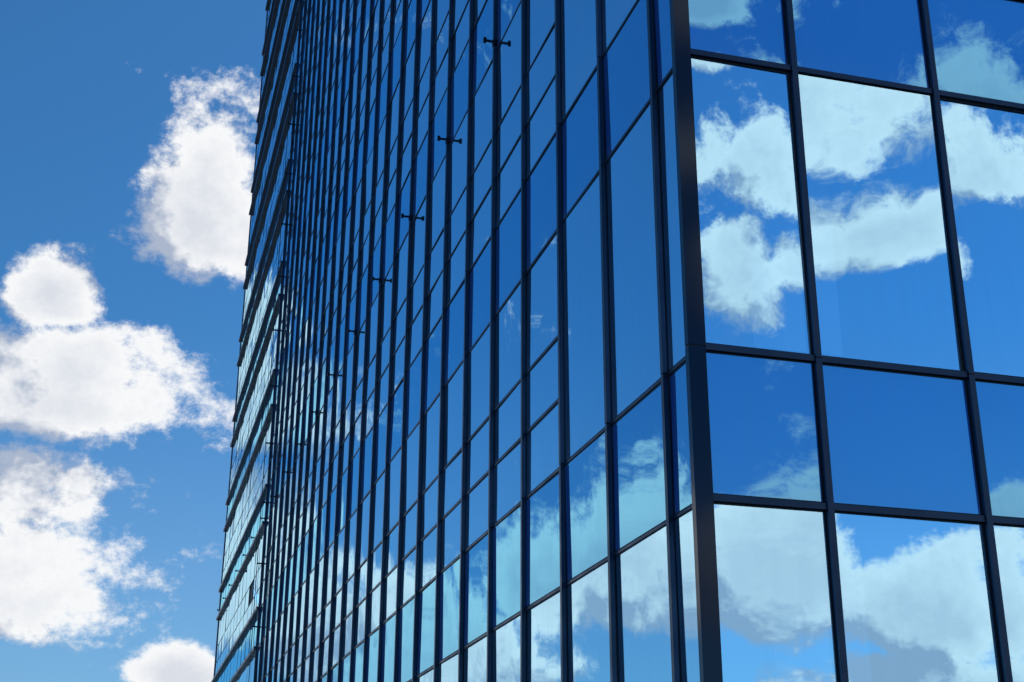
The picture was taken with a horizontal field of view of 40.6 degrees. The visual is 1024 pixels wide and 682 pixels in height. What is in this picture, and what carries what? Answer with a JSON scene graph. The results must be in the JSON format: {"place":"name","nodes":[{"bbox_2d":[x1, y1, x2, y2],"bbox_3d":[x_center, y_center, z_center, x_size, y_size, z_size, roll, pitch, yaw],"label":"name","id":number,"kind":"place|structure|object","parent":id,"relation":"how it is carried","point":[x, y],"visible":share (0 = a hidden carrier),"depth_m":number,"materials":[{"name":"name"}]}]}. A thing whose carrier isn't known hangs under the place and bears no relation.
{"place":"outdoors","nodes":[
{"label":"outdoors","id":0,"kind":"place"},
{"bbox_2d":[0,0,266,681],"label":"sky","id":1,"kind":"structure","parent":0,"point":[128,128],"materials":[{"name":"blue"}]},
{"bbox_2d":[241,582,253,604],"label":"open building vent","id":2,"kind":"object","parent":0,"point":[251,591],"visible":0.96,"depth_m":45.13,"materials":[{"name":"black metal"}]},
{"bbox_2d":[214,10,843,675],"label":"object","id":3,"kind":"structure","parent":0,"point":[242,436],"depth_m":13.50,"materials":[{"name":"black metal"}]},
{"bbox_2d":[229,2,1023,660],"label":"building slabs","id":4,"kind":"structure","parent":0,"point":[817,438],"depth_m":12.76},
{"label":"ground","id":5,"kind":"structure","parent":0,"visible":0},
{"bbox_2d":[211,0,1023,681],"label":"facade frame","id":6,"kind":"object","parent":5,"relation":"on","point":[703,520],"visible":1,"depth_m":16.17,"materials":[{"name":"black metal"}]},
{"bbox_2d":[248,4,300,681],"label":"conductor rod","id":7,"kind":"object","parent":6,"relation":"attached to","point":[272,344],"visible":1,"depth_m":44.39,"materials":[{"name":"grey metal"}]},
{"bbox_2d":[347,329,356,333],"bbox_3d":[-3.232,-0.195,27.960,0.190,0.090,0.110,6,-22,-15],"label":"anchor bracket","id":8,"kind":"object","parent":6,"relation":"attached to","point":[354,331],"visible":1,"depth_m":27.94,"materials":[{"name":"grey metal"}]},
{"bbox_2d":[372,276,381,282],"bbox_3d":[-2.496,-1.135,25.540,0.190,0.090,0.110,6,-22,-15],"label":"anchor bracket","id":9,"kind":"object","parent":6,"relation":"attached to","point":[379,279],"visible":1,"depth_m":25.52,"materials":[{"name":"grey metal"}]},
{"bbox_2d":[401,213,412,220],"bbox_3d":[-1.761,-2.075,23.120,0.190,0.090,0.110,6,-22,-15],"label":"anchor bracket","id":10,"kind":"object","parent":6,"relation":"attached to","point":[410,217],"visible":1,"depth_m":23.10,"materials":[{"name":"grey metal"}]},
{"bbox_2d":[437,135,449,143],"bbox_3d":[-1.026,-3.015,20.700,0.190,0.090,0.110,6,-22,-15],"label":"anchor bracket","id":11,"kind":"object","parent":6,"relation":"attached to","point":[446,139],"visible":1,"depth_m":20.68,"materials":[{"name":"grey metal"}]},
{"bbox_2d":[483,37,497,46],"bbox_3d":[-0.291,-3.955,18.280,0.190,0.090,0.110,6,-22,-15],"label":"anchor bracket","id":12,"kind":"object","parent":6,"relation":"attached to","point":[493,41],"visible":1,"depth_m":18.26,"materials":[{"name":"grey metal"}]},
{"bbox_2d":[215,0,1023,681],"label":"window glass","id":13,"kind":"object","parent":6,"relation":"in","point":[917,606],"visible":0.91,"depth_m":11.84,"materials":[{"name":"blue glass"}]},
{"bbox_2d":[215,0,1023,681],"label":"glass spandrel","id":14,"kind":"object","parent":6,"relation":"in","point":[899,440],"visible":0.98,"depth_m":12.31,"materials":[{"name":"blue glass"}]},
{"bbox_2d":[215,0,1023,681],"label":"building gaskets","id":15,"kind":"object","parent":6,"relation":"attached to","point":[611,394],"visible":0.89,"depth_m":13.82,"materials":[{"name":"black rubber"}]}
]}

